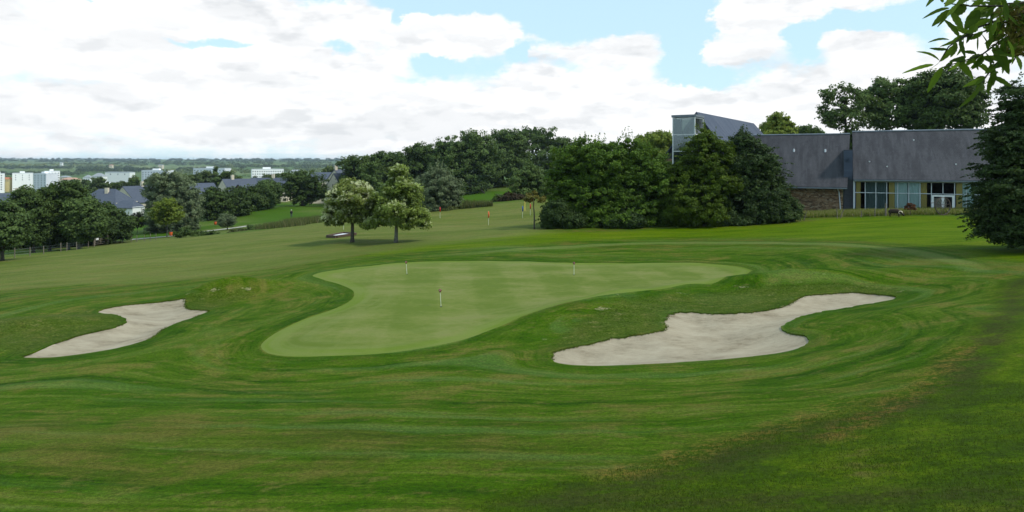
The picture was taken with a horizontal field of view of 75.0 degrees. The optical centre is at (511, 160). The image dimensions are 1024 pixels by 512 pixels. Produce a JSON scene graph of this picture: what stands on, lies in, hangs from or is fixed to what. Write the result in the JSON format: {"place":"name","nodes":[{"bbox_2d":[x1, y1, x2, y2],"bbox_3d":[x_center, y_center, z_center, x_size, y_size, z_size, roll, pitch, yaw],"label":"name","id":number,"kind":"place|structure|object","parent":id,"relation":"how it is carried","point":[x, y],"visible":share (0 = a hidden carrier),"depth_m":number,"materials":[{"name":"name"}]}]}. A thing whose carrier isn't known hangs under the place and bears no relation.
{"place":"outdoors","nodes":[
{"label":"outdoors","id":0,"kind":"place"},
{"bbox_2d":[132,226,245,239],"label":"path","id":1,"kind":"structure","parent":0,"point":[174,235],"depth_m":124.85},
{"bbox_2d":[0,159,1023,511],"bbox_3d":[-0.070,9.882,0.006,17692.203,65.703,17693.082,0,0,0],"label":"ground","id":2,"kind":"structure","parent":0,"point":[948,315],"depth_m":20.30,"materials":[{"name":"plant"}]},
{"bbox_2d":[0,173,4,192],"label":"apartment block","id":3,"kind":"structure","parent":2,"relation":"on","point":[2,182],"depth_m":882.12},
{"bbox_2d":[5,177,11,191],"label":"town house","id":4,"kind":"structure","parent":2,"relation":"on","point":[8,184],"depth_m":895.97,"materials":[{"name":"beige tile"}]},
{"bbox_2d":[0,188,18,201],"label":"house","id":5,"kind":"structure","parent":2,"relation":"on","point":[2,195],"depth_m":170.96,"materials":[{"name":"stone"}]},
{"bbox_2d":[0,197,38,260],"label":"broadleaf tree","id":6,"kind":"object","parent":2,"relation":"on","point":[14,222],"visible":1,"depth_m":77.19,"materials":[{"name":"green plant"}]},
{"bbox_2d":[12,171,32,191],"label":"apartment block","id":7,"kind":"structure","parent":2,"relation":"on","point":[21,178],"depth_m":899.43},
{"bbox_2d":[5,184,55,252],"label":"broadleaf tree","id":8,"kind":"object","parent":2,"relation":"on","point":[30,200],"visible":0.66,"depth_m":99.15,"materials":[{"name":"green plant"}]},
{"bbox_2d":[33,172,57,191],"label":"apartment block","id":9,"kind":"structure","parent":2,"relation":"on","point":[42,179],"depth_m":860.82,"materials":[{"name":"concrete"}]},
{"bbox_2d":[36,186,55,250],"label":"broadleaf tree","id":10,"kind":"object","parent":2,"relation":"on","point":[49,245],"visible":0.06,"depth_m":105.17,"materials":[{"name":"green plant"}]},
{"bbox_2d":[10,241,88,257],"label":"wire fence","id":11,"kind":"object","parent":2,"relation":"on","point":[47,248],"visible":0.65,"depth_m":90.12,"materials":[{"name":"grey wood"}]},
{"bbox_2d":[44,169,59,181],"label":"apartment block","id":12,"kind":"structure","parent":2,"relation":"on","point":[52,171],"depth_m":883.19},
{"bbox_2d":[39,179,95,249],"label":"broadleaf tree","id":13,"kind":"object","parent":2,"relation":"on","point":[61,191],"visible":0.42,"depth_m":102.20,"materials":[{"name":"green plant"}]},
{"bbox_2d":[6,217,134,249],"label":"hedge","id":14,"kind":"object","parent":2,"relation":"on","point":[121,230],"visible":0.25,"depth_m":113.19,"materials":[{"name":"green plant"}]},
{"bbox_2d":[58,196,110,248],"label":"broadleaf tree","id":15,"kind":"object","parent":2,"relation":"on","point":[86,220],"visible":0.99,"depth_m":100.73,"materials":[{"name":"green plant"}]},
{"bbox_2d":[80,179,91,193],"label":"tree","id":16,"kind":"object","parent":2,"relation":"on","point":[84,183],"visible":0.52,"depth_m":418.47,"materials":[{"name":"green plant"}]},
{"bbox_2d":[92,173,106,181],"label":"town house","id":17,"kind":"structure","parent":2,"relation":"on","point":[100,174],"depth_m":797.49,"materials":[{"name":"white paint"}]},
{"bbox_2d":[89,176,111,192],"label":"tree","id":18,"kind":"object","parent":2,"relation":"on","point":[100,181],"visible":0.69,"depth_m":299.13,"materials":[{"name":"green plant"}]},
{"bbox_2d":[93,235,108,246],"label":"field gate","id":19,"kind":"structure","parent":2,"relation":"on","point":[97,239],"depth_m":111.27,"materials":[{"name":"grey wood"}]},
{"bbox_2d":[90,188,138,205],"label":"house","id":20,"kind":"structure","parent":2,"relation":"on","point":[114,196],"depth_m":186.27,"materials":[{"name":"stone"}]},
{"bbox_2d":[109,182,119,189],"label":"tree","id":21,"kind":"object","parent":2,"relation":"on","point":[114,185],"visible":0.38,"depth_m":320.20,"materials":[{"name":"green plant"}]},
{"bbox_2d":[24,299,206,357],"bbox_3d":[-19.017,8.390,33.905,6.123,0.751,12.648,0,0,-15],"label":"sand bunker","id":22,"kind":"object","parent":2,"relation":"on","point":[145,321],"visible":0.81,"depth_m":32.94},
{"bbox_2d":[20,297,211,356],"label":"bunker edge grass","id":23,"kind":"structure","parent":2,"relation":"on","point":[157,333],"depth_m":32.94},
{"bbox_2d":[99,201,139,235],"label":"broadleaf tree","id":24,"kind":"object","parent":2,"relation":"on","point":[115,212],"visible":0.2,"depth_m":117.99,"materials":[{"name":"green plant"}]},
{"bbox_2d":[105,172,134,182],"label":"long hall","id":25,"kind":"structure","parent":2,"relation":"on","point":[115,177],"depth_m":844.00,"materials":[{"name":"white paint"}]},
{"bbox_2d":[117,181,127,188],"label":"tree","id":26,"kind":"object","parent":2,"relation":"on","point":[122,183],"visible":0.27,"depth_m":419.42,"materials":[{"name":"green plant"}]},
{"bbox_2d":[115,200,144,216],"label":"house","id":27,"kind":"structure","parent":2,"relation":"on","point":[131,206],"depth_m":176.60,"materials":[{"name":"white paint"}]},
{"bbox_2d":[127,178,139,185],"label":"tree","id":28,"kind":"object","parent":2,"relation":"on","point":[133,182],"visible":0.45,"depth_m":327.67,"materials":[{"name":"green plant"}]},
{"bbox_2d":[113,234,154,242],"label":"wire fence","id":29,"kind":"object","parent":2,"relation":"on","point":[131,239],"visible":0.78,"depth_m":114.48,"materials":[{"name":"grey wood"}]},
{"bbox_2d":[132,212,144,231],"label":"shrub","id":30,"kind":"object","parent":2,"relation":"on","point":[140,224],"visible":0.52,"depth_m":139.72,"materials":[{"name":"green plant"}]},
{"bbox_2d":[119,181,167,207],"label":"house","id":31,"kind":"structure","parent":2,"relation":"on","point":[133,192],"depth_m":205.48,"materials":[{"name":"stone"}]},
{"bbox_2d":[141,169,173,180],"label":"apartment block","id":32,"kind":"structure","parent":2,"relation":"on","point":[146,173],"depth_m":901.38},
{"bbox_2d":[147,197,184,236],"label":"tree","id":33,"kind":"object","parent":2,"relation":"on","point":[169,211],"visible":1,"depth_m":121.16,"materials":[{"name":"green plant"}]},
{"bbox_2d":[138,169,206,233],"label":"willow tree","id":34,"kind":"object","parent":2,"relation":"on","point":[174,183],"visible":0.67,"depth_m":138.59,"materials":[{"name":"green plant"}]},
{"bbox_2d":[172,226,197,237],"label":"shrub","id":35,"kind":"object","parent":2,"relation":"on","point":[183,232],"visible":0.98,"depth_m":111.56,"materials":[{"name":"green plant"}]},
{"bbox_2d":[183,173,203,182],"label":"tree","id":36,"kind":"object","parent":2,"relation":"on","point":[195,179],"visible":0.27,"depth_m":279.10,"materials":[{"name":"green plant"}]},
{"bbox_2d":[189,183,216,193],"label":"house","id":37,"kind":"structure","parent":2,"relation":"on","point":[202,186],"depth_m":205.28,"materials":[{"name":"stone"}]},
{"bbox_2d":[190,230,219,236],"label":"shrub","id":38,"kind":"object","parent":2,"relation":"on","point":[199,233],"visible":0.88,"depth_m":111.52,"materials":[{"name":"green plant"}]},
{"bbox_2d":[196,170,216,182],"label":"tree","id":39,"kind":"object","parent":2,"relation":"on","point":[207,176],"visible":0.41,"depth_m":307.90,"materials":[{"name":"green plant"}]},
{"bbox_2d":[193,166,230,174],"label":"apartment block","id":40,"kind":"structure","parent":2,"relation":"on","point":[219,170],"depth_m":851.57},
{"bbox_2d":[212,166,218,178],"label":"tree","id":41,"kind":"object","parent":2,"relation":"on","point":[216,168],"visible":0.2,"depth_m":359.29,"materials":[{"name":"green plant"}]},
{"bbox_2d":[198,186,236,219],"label":"broadleaf tree","id":42,"kind":"object","parent":2,"relation":"on","point":[215,203],"visible":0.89,"depth_m":163.23,"materials":[{"name":"green plant"}]},
{"bbox_2d":[212,170,233,186],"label":"tree","id":43,"kind":"object","parent":2,"relation":"on","point":[225,174],"visible":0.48,"depth_m":299.01,"materials":[{"name":"green plant"}]},
{"bbox_2d":[217,213,237,229],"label":"round bush","id":44,"kind":"object","parent":2,"relation":"on","point":[227,221],"visible":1,"depth_m":127.21,"materials":[{"name":"green plant"}]},
{"bbox_2d":[217,175,256,191],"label":"house","id":45,"kind":"structure","parent":2,"relation":"on","point":[225,183],"depth_m":222.47,"materials":[{"name":"stone"}]},
{"bbox_2d":[227,228,246,232],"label":"shrub","id":46,"kind":"object","parent":2,"relation":"on","point":[235,230],"visible":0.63,"depth_m":113.40,"materials":[{"name":"green plant"}]},
{"bbox_2d":[224,186,255,215],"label":"broadleaf tree","id":47,"kind":"object","parent":2,"relation":"on","point":[243,202],"visible":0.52,"depth_m":169.90,"materials":[{"name":"green plant"}]},
{"bbox_2d":[235,183,254,188],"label":"house","id":48,"kind":"structure","parent":2,"relation":"on","point":[245,185],"depth_m":212.37,"materials":[{"name":"stone"}]},
{"bbox_2d":[245,223,261,229],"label":"shrub","id":49,"kind":"object","parent":2,"relation":"on","point":[250,227],"visible":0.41,"depth_m":115.40,"materials":[{"name":"green plant"}]},
{"bbox_2d":[243,184,271,210],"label":"broadleaf tree","id":50,"kind":"object","parent":2,"relation":"on","point":[259,200],"visible":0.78,"depth_m":181.42,"materials":[{"name":"green plant"}]},
{"bbox_2d":[251,167,283,177],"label":"apartment block","id":51,"kind":"structure","parent":2,"relation":"on","point":[258,173],"depth_m":798.84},
{"bbox_2d":[0,157,539,180],"bbox_3d":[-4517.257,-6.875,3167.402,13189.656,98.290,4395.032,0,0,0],"label":"distant woodland","id":52,"kind":"object","parent":2,"relation":"on","point":[83,169],"visible":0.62,"depth_m":2839.41,"materials":[{"name":"plant"}]},
{"bbox_2d":[255,177,284,208],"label":"broadleaf tree","id":53,"kind":"object","parent":2,"relation":"on","point":[273,192],"visible":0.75,"depth_m":184.70,"materials":[{"name":"green plant"}]},
{"bbox_2d":[256,174,291,201],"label":"house","id":54,"kind":"structure","parent":2,"relation":"on","point":[277,180],"depth_m":229.04,"materials":[{"name":"stone"}]},
{"bbox_2d":[279,169,329,205],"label":"broadleaf tree","id":55,"kind":"object","parent":2,"relation":"on","point":[307,187],"visible":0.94,"depth_m":194.21,"materials":[{"name":"green plant"}]},
{"bbox_2d":[311,172,331,202],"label":"house","id":56,"kind":"structure","parent":2,"relation":"on","point":[327,175],"depth_m":219.98,"materials":[{"name":"stone"}]},
{"bbox_2d":[321,165,330,171],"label":"tree","id":57,"kind":"object","parent":2,"relation":"on","point":[326,169],"visible":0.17,"depth_m":327.70,"materials":[{"name":"green plant"}]},
{"bbox_2d":[324,173,343,204],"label":"house","id":58,"kind":"structure","parent":2,"relation":"on","point":[332,181],"depth_m":203.43,"materials":[{"name":"stone"}]},
{"bbox_2d":[326,165,344,184],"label":"house","id":59,"kind":"structure","parent":2,"relation":"on","point":[336,170],"depth_m":210.08,"materials":[{"name":"stone"}]},
{"bbox_2d":[326,232,356,237],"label":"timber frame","id":60,"kind":"object","parent":2,"relation":"on","point":[339,234],"visible":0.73,"depth_m":70.49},
{"bbox_2d":[319,177,376,242],"bbox_3d":[-15.369,4.770,64.027,5.535,6.553,4.688,0,0,36],"label":"flowering tree","id":61,"kind":"object","parent":2,"relation":"on","point":[353,199],"visible":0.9,"depth_m":63.13,"materials":[{"name":"green plant"}]},
{"bbox_2d":[335,154,387,184],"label":"oak tree","id":62,"kind":"object","parent":2,"relation":"on","point":[354,166],"visible":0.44,"depth_m":201.53,"materials":[{"name":"green plant"}]},
{"bbox_2d":[360,161,382,191],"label":"tree","id":63,"kind":"object","parent":2,"relation":"on","point":[370,175],"visible":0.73,"depth_m":149.54,"materials":[{"name":"green plant"}]},
{"bbox_2d":[255,198,493,229],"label":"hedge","id":64,"kind":"object","parent":2,"relation":"on","point":[302,221],"visible":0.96,"depth_m":106.61,"materials":[{"name":"green plant"}]},
{"bbox_2d":[370,150,413,181],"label":"oak tree","id":65,"kind":"object","parent":2,"relation":"on","point":[384,158],"visible":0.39,"depth_m":203.87,"materials":[{"name":"green plant"}]},
{"bbox_2d":[359,162,432,242],"bbox_3d":[-10.825,4.040,63.011,6.146,7.838,5.705,0,0,-42],"label":"flowering tree","id":66,"kind":"object","parent":2,"relation":"on","point":[404,211],"visible":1,"depth_m":62.18,"materials":[{"name":"green plant"}]},
{"bbox_2d":[393,141,436,182],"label":"oak tree","id":67,"kind":"object","parent":2,"relation":"on","point":[415,158],"visible":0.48,"depth_m":202.88,"materials":[{"name":"green plant"}]},
{"bbox_2d":[347,172,514,196],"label":"shrub","id":68,"kind":"object","parent":2,"relation":"on","point":[475,188],"visible":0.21,"depth_m":199.81,"materials":[{"name":"green plant"}]},
{"bbox_2d":[429,203,439,211],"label":"shrub","id":69,"kind":"object","parent":2,"relation":"on","point":[435,207],"visible":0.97,"depth_m":103.60,"materials":[{"name":"green plant"}]},
{"bbox_2d":[412,160,465,210],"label":"willow bush","id":70,"kind":"object","parent":2,"relation":"on","point":[441,190],"visible":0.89,"depth_m":104.56,"materials":[{"name":"green plant"}]},
{"bbox_2d":[422,135,474,182],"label":"oak tree","id":71,"kind":"object","parent":2,"relation":"on","point":[452,159],"visible":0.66,"depth_m":200.36,"materials":[{"name":"green plant"}]},
{"bbox_2d":[441,205,461,210],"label":"shrub","id":72,"kind":"object","parent":2,"relation":"on","point":[450,208],"visible":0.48,"depth_m":103.19,"materials":[{"name":"green plant"}]},
{"bbox_2d":[445,128,506,187],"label":"oak tree","id":73,"kind":"object","parent":2,"relation":"on","point":[486,155],"visible":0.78,"depth_m":203.33,"materials":[{"name":"green plant"}]},
{"bbox_2d":[492,193,503,201],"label":"shrub","id":74,"kind":"object","parent":2,"relation":"on","point":[494,198],"visible":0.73,"depth_m":110.57,"materials":[{"name":"green plant"}]},
{"bbox_2d":[261,261,750,356],"bbox_3d":[-0.695,6.988,40.447,30.459,1.267,20.357,0,0,-33],"label":"putting green","id":75,"kind":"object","parent":2,"relation":"on","point":[391,307],"visible":0.98,"depth_m":35.86,"materials":[{"name":"plant"}]},
{"bbox_2d":[483,128,532,186],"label":"oak tree","id":76,"kind":"object","parent":2,"relation":"on","point":[511,141],"visible":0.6,"depth_m":219.24,"materials":[{"name":"green plant"}]},
{"bbox_2d":[495,191,525,201],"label":"shrub","id":77,"kind":"object","parent":2,"relation":"on","point":[508,196],"visible":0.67,"depth_m":109.40,"materials":[{"name":"green plant"}]},
{"bbox_2d":[507,159,553,196],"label":"tree","id":78,"kind":"object","parent":2,"relation":"on","point":[527,178],"visible":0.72,"depth_m":116.93,"materials":[{"name":"green plant"}]},
{"bbox_2d":[523,190,545,228],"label":"young tree","id":79,"kind":"object","parent":2,"relation":"on","point":[529,197],"visible":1,"depth_m":67.93,"materials":[{"name":"green plant"}]},
{"bbox_2d":[511,125,568,175],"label":"oak tree","id":80,"kind":"object","parent":2,"relation":"on","point":[538,139],"visible":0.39,"depth_m":233.28,"materials":[{"name":"green plant"}]},
{"bbox_2d":[539,136,579,177],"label":"oak tree","id":81,"kind":"object","parent":2,"relation":"on","point":[564,143],"visible":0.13,"depth_m":235.92,"materials":[{"name":"green plant"}]},
{"bbox_2d":[539,198,587,228],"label":"shrub","id":82,"kind":"object","parent":2,"relation":"on","point":[561,215],"visible":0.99,"depth_m":67.11,"materials":[{"name":"green plant"}]},
{"bbox_2d":[535,132,631,227],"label":"hornbeam tree","id":83,"kind":"object","parent":2,"relation":"on","point":[573,191],"visible":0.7,"depth_m":69.50,"materials":[{"name":"green plant"}]},
{"bbox_2d":[599,210,647,228],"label":"shrub","id":84,"kind":"object","parent":2,"relation":"on","point":[636,220],"visible":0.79,"depth_m":67.52,"materials":[{"name":"green plant"}]},
{"bbox_2d":[586,126,681,227],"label":"hornbeam tree","id":85,"kind":"object","parent":2,"relation":"on","point":[642,180],"visible":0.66,"depth_m":69.65,"materials":[{"name":"green plant"}]},
{"bbox_2d":[633,129,671,165],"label":"broadleaf tree","id":86,"kind":"object","parent":2,"relation":"on","point":[661,140],"visible":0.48,"depth_m":122.87,"materials":[{"name":"green plant"}]},
{"bbox_2d":[671,114,703,196],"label":"lift tower","id":87,"kind":"structure","parent":2,"relation":"on","point":[677,128],"depth_m":84.10,"materials":[{"name":"white glass"}]},
{"bbox_2d":[655,118,744,227],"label":"hornbeam tree","id":88,"kind":"object","parent":2,"relation":"on","point":[701,178],"visible":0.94,"depth_m":68.19,"materials":[{"name":"green plant"}]},
{"bbox_2d":[665,112,762,160],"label":"slate hall","id":89,"kind":"structure","parent":2,"relation":"on","point":[725,128],"depth_m":92.93,"materials":[{"name":"stone"}]},
{"bbox_2d":[551,293,894,365],"bbox_3d":[9.905,7.022,28.232,18.484,0.927,7.096,0,0,-43],"label":"sand bunker","id":90,"kind":"object","parent":2,"relation":"in","point":[686,337],"visible":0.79,"depth_m":26.93},
{"bbox_2d":[705,209,755,226],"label":"shrub","id":91,"kind":"object","parent":2,"relation":"on","point":[742,219],"visible":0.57,"depth_m":67.73,"materials":[{"name":"green plant"}]},
{"bbox_2d":[706,124,804,224],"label":"hornbeam tree","id":92,"kind":"object","parent":2,"relation":"on","point":[758,170],"visible":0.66,"depth_m":68.88,"materials":[{"name":"green plant"}]},
{"bbox_2d":[748,189,804,222],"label":"shrub","id":93,"kind":"object","parent":2,"relation":"on","point":[796,215],"visible":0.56,"depth_m":68.78,"materials":[{"name":"green plant"}]},
{"bbox_2d":[758,111,798,133],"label":"round tree","id":94,"kind":"object","parent":2,"relation":"on","point":[776,122],"visible":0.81,"depth_m":118.94,"materials":[{"name":"green plant"}]},
{"bbox_2d":[751,133,849,210],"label":"stone wing","id":95,"kind":"structure","parent":2,"relation":"on","point":[818,179],"depth_m":79.70,"materials":[{"name":"tile"}]},
{"bbox_2d":[795,123,824,133],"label":"broadleaf tree","id":96,"kind":"object","parent":2,"relation":"on","point":[806,129],"visible":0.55,"depth_m":133.53,"materials":[{"name":"green plant"}]},
{"bbox_2d":[814,81,884,132],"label":"tall tree","id":97,"kind":"object","parent":2,"relation":"on","point":[832,117],"visible":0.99,"depth_m":104.19,"materials":[{"name":"green plant"}]},
{"bbox_2d":[840,129,862,149],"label":"broadleaf tree","id":98,"kind":"object","parent":2,"relation":"on","point":[850,132],"visible":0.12,"depth_m":111.37,"materials":[{"name":"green plant"}]},
{"bbox_2d":[856,76,914,129],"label":"tall tree","id":99,"kind":"object","parent":2,"relation":"on","point":[887,91],"visible":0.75,"depth_m":105.20,"materials":[{"name":"green plant"}]},
{"bbox_2d":[888,209,904,216],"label":"horned ram","id":100,"kind":"object","parent":2,"relation":"on","point":[898,211],"visible":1,"depth_m":68.31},
{"bbox_2d":[904,203,916,214],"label":"dried shrub","id":101,"kind":"object","parent":2,"relation":"on","point":[910,206],"visible":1,"depth_m":69.47,"materials":[{"name":"brown plant"}]},
{"bbox_2d":[843,129,1005,209],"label":"glazed wing","id":102,"kind":"structure","parent":2,"relation":"on","point":[902,168],"depth_m":75.69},
{"bbox_2d":[853,181,979,209],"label":"window frame","id":103,"kind":"structure","parent":102,"relation":"in","point":[854,192],"depth_m":74.21,"materials":[{"name":"metal"}]},
{"bbox_2d":[932,195,953,207],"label":"door","id":104,"kind":"structure","parent":102,"relation":"in","point":[933,196],"depth_m":72.31,"materials":[{"name":"white paint"}]},
{"bbox_2d":[932,197,950,214],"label":"iron wheel","id":105,"kind":"object","parent":2,"relation":"on","point":[941,206],"visible":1,"depth_m":68.97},
{"bbox_2d":[898,65,992,129],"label":"tall tree","id":106,"kind":"object","parent":2,"relation":"on","point":[941,101],"visible":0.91,"depth_m":101.64,"materials":[{"name":"green plant"}]},
{"bbox_2d":[904,0,1023,106],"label":"sweet chestnut","id":107,"kind":"object","parent":2,"relation":"on","point":[1010,16],"visible":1,"depth_m":4.54,"materials":[{"name":"green plant"}]},
{"bbox_2d":[954,71,1023,249],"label":"hornbeam tree","id":108,"kind":"object","parent":2,"relation":"on","point":[999,200],"visible":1,"depth_m":39.46,"materials":[{"name":"green plant"}]},
{"bbox_2d":[0,0,1023,158],"label":"sky","id":109,"kind":"structure","parent":0,"point":[134,79],"materials":[{"name":"white"}]},
{"bbox_2d":[549,291,894,359],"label":"bunker edge grass","id":110,"kind":"structure","parent":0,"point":[667,326],"depth_m":30.36,"materials":[{"name":"plant"}]},
{"bbox_2d":[460,380,1023,511],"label":"grass","id":111,"kind":"structure","parent":0,"point":[833,469],"depth_m":10.40,"materials":[{"name":"plant"}]},
{"bbox_2d":[802,206,983,217],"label":"long grass","id":112,"kind":"structure","parent":0,"point":[848,212],"depth_m":71.63,"materials":[{"name":"plant"}]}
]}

